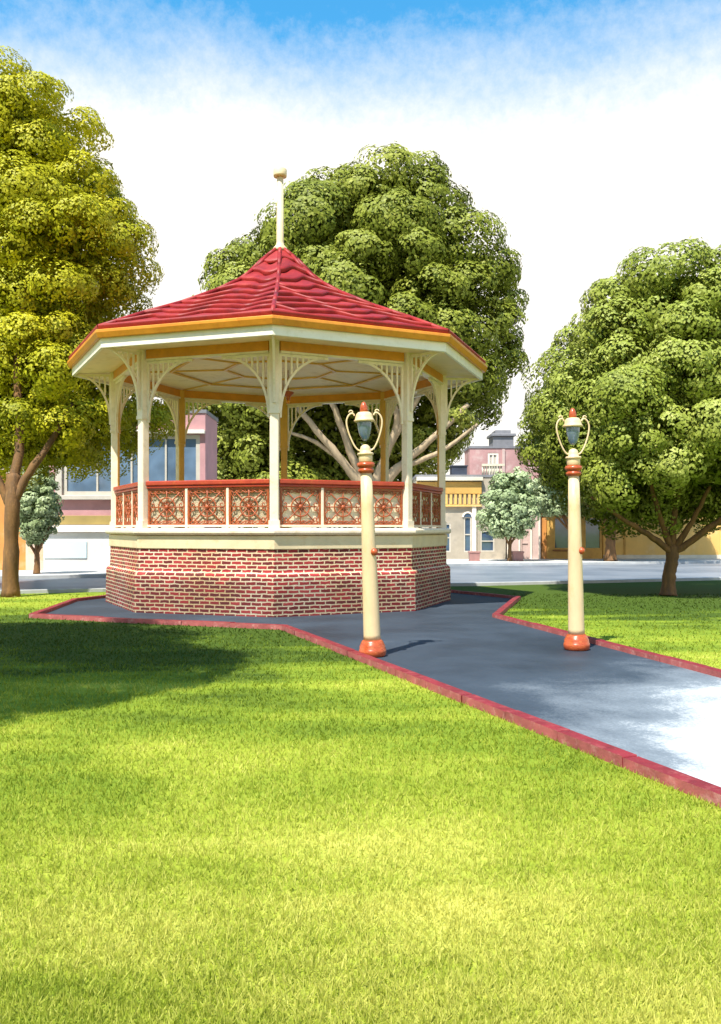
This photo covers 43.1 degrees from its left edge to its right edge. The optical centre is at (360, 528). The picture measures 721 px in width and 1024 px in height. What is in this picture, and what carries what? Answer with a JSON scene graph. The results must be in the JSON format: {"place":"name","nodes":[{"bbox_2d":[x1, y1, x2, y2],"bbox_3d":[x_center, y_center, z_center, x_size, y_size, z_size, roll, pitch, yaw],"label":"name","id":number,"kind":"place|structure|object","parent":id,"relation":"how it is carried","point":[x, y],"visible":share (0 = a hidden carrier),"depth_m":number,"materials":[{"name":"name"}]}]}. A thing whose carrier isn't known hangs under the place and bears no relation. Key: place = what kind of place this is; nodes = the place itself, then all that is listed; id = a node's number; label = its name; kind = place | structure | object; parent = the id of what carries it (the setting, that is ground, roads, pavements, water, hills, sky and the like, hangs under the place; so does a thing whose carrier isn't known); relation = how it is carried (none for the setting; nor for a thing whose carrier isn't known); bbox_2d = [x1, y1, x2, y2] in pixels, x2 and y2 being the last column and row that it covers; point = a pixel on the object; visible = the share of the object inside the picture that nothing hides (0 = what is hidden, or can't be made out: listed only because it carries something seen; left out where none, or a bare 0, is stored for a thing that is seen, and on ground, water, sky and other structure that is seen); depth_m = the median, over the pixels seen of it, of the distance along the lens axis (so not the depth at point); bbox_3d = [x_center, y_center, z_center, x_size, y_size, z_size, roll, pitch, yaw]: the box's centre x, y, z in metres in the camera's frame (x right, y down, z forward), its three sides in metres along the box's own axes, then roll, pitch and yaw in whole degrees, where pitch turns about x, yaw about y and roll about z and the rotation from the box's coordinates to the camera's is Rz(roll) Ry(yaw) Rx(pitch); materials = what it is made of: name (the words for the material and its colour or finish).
{"place":"outdoors","nodes":[
{"label":"outdoors","id":0,"kind":"place"},
{"bbox_2d":[0,580,720,1023],"bbox_3d":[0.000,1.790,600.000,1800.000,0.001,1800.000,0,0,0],"label":"lawn","id":1,"kind":"structure","parent":0,"point":[712,588],"depth_m":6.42,"materials":[{"name":"green plant"}]},
{"bbox_2d":[0,45,203,597],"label":"tree","id":2,"kind":"object","parent":1,"relation":"on","point":[60,211],"visible":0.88,"depth_m":25.18,"materials":[{"name":"green plant"}]},
{"bbox_2d":[167,141,530,527],"bbox_3d":[-1.251,-11.824,62.750,25.703,27.669,16.551,0,0,0],"label":"tree","id":3,"kind":"object","parent":1,"relation":"on","point":[365,232],"visible":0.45,"depth_m":59.02,"materials":[{"name":"green plant"}]},
{"bbox_2d":[515,236,720,595],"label":"round tree","id":4,"kind":"object","parent":1,"relation":"on","point":[637,382],"visible":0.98,"depth_m":23.25,"materials":[{"name":"green plant"}]},
{"bbox_2d":[0,563,720,589],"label":"road","id":5,"kind":"structure","parent":0,"point":[469,574],"depth_m":35.55,"materials":[{"name":"grey asphalt"}]},
{"bbox_2d":[0,561,720,578],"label":"footpath kerb","id":6,"kind":"structure","parent":5,"relation":"on","point":[455,564],"depth_m":44.04,"materials":[{"name":"concrete"}]},
{"bbox_2d":[0,577,720,593],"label":"road kerb","id":7,"kind":"structure","parent":5,"relation":"on","point":[452,584],"depth_m":29.07,"materials":[{"name":"concrete"}]},
{"bbox_2d":[0,558,720,575],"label":"footpath","id":8,"kind":"structure","parent":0,"point":[449,561],"depth_m":46.35,"materials":[{"name":"concrete"}]},
{"bbox_2d":[0,467,25,569],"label":"orange shop","id":9,"kind":"structure","parent":8,"relation":"on","point":[22,554],"depth_m":36.70,"materials":[{"name":"paint"}]},
{"bbox_2d":[19,466,64,573],"bbox_3d":[-11.900,-0.382,33.616,1.800,4.111,1.770,0,0,29],"label":"tree","id":10,"kind":"object","parent":8,"relation":"on","point":[40,508],"visible":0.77,"depth_m":33.20,"materials":[{"name":"green plant"}]},
{"bbox_2d":[26,410,217,570],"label":"pink building","id":11,"kind":"structure","parent":8,"relation":"on","point":[79,541],"depth_m":36.40,"materials":[{"name":"paint"}]},
{"bbox_2d":[63,435,199,494],"bbox_3d":[-9.127,-2.533,36.466,5.460,2.406,0.100,0,0,0],"label":"window","id":12,"kind":"structure","parent":11,"relation":"in","point":[162,464],"depth_m":36.48,"materials":[{"name":"glass"}]},
{"bbox_2d":[412,464,505,558],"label":"building","id":13,"kind":"structure","parent":8,"relation":"on","point":[464,491],"depth_m":50.00,"materials":[{"name":"beige paint"}]},
{"bbox_2d":[446,523,450,551],"bbox_3d":[4.640,0.494,50.066,0.590,1.577,0.100,0,0,0],"label":"window","id":14,"kind":"structure","parent":13,"relation":"in","point":[448,548],"depth_m":50.01,"materials":[{"name":"paint"}]},
{"bbox_2d":[464,517,470,551],"bbox_3d":[5.861,0.321,50.066,0.418,1.923,0.100,0,0,0],"label":"window","id":15,"kind":"structure","parent":13,"relation":"in","point":[467,520],"depth_m":50.08,"materials":[{"name":"glass"}]},
{"bbox_2d":[480,531,493,551],"bbox_3d":[6.947,0.679,50.066,0.763,1.158,0.100,0,0,0],"label":"window","id":16,"kind":"structure","parent":13,"relation":"in","point":[486,541],"depth_m":50.08,"materials":[{"name":"glass"}]},
{"bbox_2d":[468,551,480,560],"bbox_3d":[5.871,1.414,47.200,0.600,0.500,0.600,0,0,0],"label":"planter box","id":17,"kind":"object","parent":8,"relation":"on","point":[474,555],"visible":0.97,"depth_m":46.94,"materials":[{"name":"ceramic"}]},
{"bbox_2d":[475,466,545,560],"bbox_3d":[7.705,-0.764,47.061,3.647,4.870,3.183,0,0,0],"label":"tree","id":18,"kind":"object","parent":8,"relation":"on","point":[511,507],"visible":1,"depth_m":46.21,"materials":[{"name":"green plant"}]},
{"bbox_2d":[512,551,523,560],"bbox_3d":[8.107,1.414,47.200,0.600,0.500,0.600,0,0,0],"label":"planter box","id":19,"kind":"object","parent":8,"relation":"on","point":[517,555],"visible":0.83,"depth_m":46.94,"materials":[{"name":"ceramic"}]},
{"bbox_2d":[506,516,540,558],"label":"pale pink shop","id":20,"kind":"structure","parent":8,"relation":"on","point":[529,545],"depth_m":50.20,"materials":[{"name":"paint"}]},
{"bbox_2d":[521,525,528,558],"bbox_3d":[9.044,0.793,50.266,0.444,1.980,0.100,0,0,0],"label":"door","id":21,"kind":"structure","parent":20,"relation":"in","point":[524,542],"depth_m":50.28,"materials":[{"name":"pink paint"}]},
{"bbox_2d":[533,478,583,529],"bbox_3d":[10.252,-0.587,48.028,3.067,4.517,2.791,0,0,26],"label":"tree","id":22,"kind":"object","parent":8,"relation":"on","point":[549,509],"visible":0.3,"depth_m":47.21,"materials":[{"name":"green plant"}]},
{"bbox_2d":[541,509,601,558],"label":"ochre shop","id":23,"kind":"structure","parent":8,"relation":"on","point":[554,537],"depth_m":50.40,"materials":[{"name":"paint"}]},
{"bbox_2d":[554,517,567,548],"bbox_3d":[11.095,0.249,50.466,0.894,1.789,0.100,0,0,0],"label":"window","id":24,"kind":"structure","parent":23,"relation":"in","point":[560,532],"depth_m":50.48,"materials":[{"name":"glass"}]},
{"bbox_2d":[584,517,600,548],"bbox_3d":[12.811,0.249,50.466,0.943,1.789,0.100,0,0,0],"label":"window","id":25,"kind":"structure","parent":23,"relation":"in","point":[592,535],"depth_m":50.48,"materials":[{"name":"glass"}]},
{"bbox_2d":[533,420,652,560],"bbox_3d":[13.559,-2.980,47.493,9.746,9.400,8.511,0,0,0],"label":"street tree","id":26,"kind":"object","parent":8,"relation":"on","point":[610,553],"depth_m":46.78,"materials":[{"name":"brown plant"}]},
{"bbox_2d":[602,518,720,558],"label":"yellow building","id":27,"kind":"structure","parent":8,"relation":"on","point":[641,546],"depth_m":51.00,"materials":[{"name":"paint"}]},
{"bbox_2d":[0,0,720,527],"label":"sky","id":28,"kind":"structure","parent":0,"point":[592,128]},
{"bbox_2d":[45,593,720,786],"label":"path","id":29,"kind":"structure","parent":0,"point":[665,714],"depth_m":11.20,"materials":[{"name":"grey asphalt"}]},
{"bbox_2d":[67,167,486,616],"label":"bandstand","id":30,"kind":"structure","parent":29,"relation":"on","point":[257,330],"depth_m":19.30,"materials":[{"name":"beige wood"}]},
{"bbox_2d":[285,370,293,403],"bbox_3d":[-1.780,-3.485,22.465,0.300,0.830,0.300,0,0,0],"label":"pendant light","id":31,"kind":"object","parent":30,"relation":"hanging from","point":[288,394],"visible":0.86,"depth_m":22.42,"materials":[{"name":"orange metal"}]},
{"bbox_2d":[346,402,385,657],"bbox_3d":[0.106,0.004,12.720,0.518,3.543,0.384,-2,0,0],"label":"street lamp","id":32,"kind":"object","parent":29,"relation":"on","point":[372,644],"visible":0.99,"depth_m":12.63,"materials":[{"name":"beige metal"}]},
{"bbox_2d":[29,590,720,807],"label":"path kerb","id":33,"kind":"structure","parent":29,"relation":"on","point":[692,785],"depth_m":10.39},
{"bbox_2d":[556,408,589,650],"bbox_3d":[3.140,0.004,13.416,0.450,3.545,0.384,0,0,29],"label":"street lamp","id":34,"kind":"object","parent":29,"relation":"on","point":[576,638],"visible":1,"depth_m":13.31,"materials":[{"name":"metal"}]},
{"bbox_2d":[464,430,540,481],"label":"mauve house","id":35,"kind":"structure","parent":0,"point":[500,448],"depth_m":54.00,"materials":[{"name":"paint"}]},
{"bbox_2d":[488,453,497,474],"bbox_3d":[7.836,-3.758,54.066,0.638,1.437,0.100,0,0,0],"label":"window","id":36,"kind":"structure","parent":35,"relation":"in","point":[492,457],"depth_m":54.01,"materials":[{"name":"white paint"}]}
]}

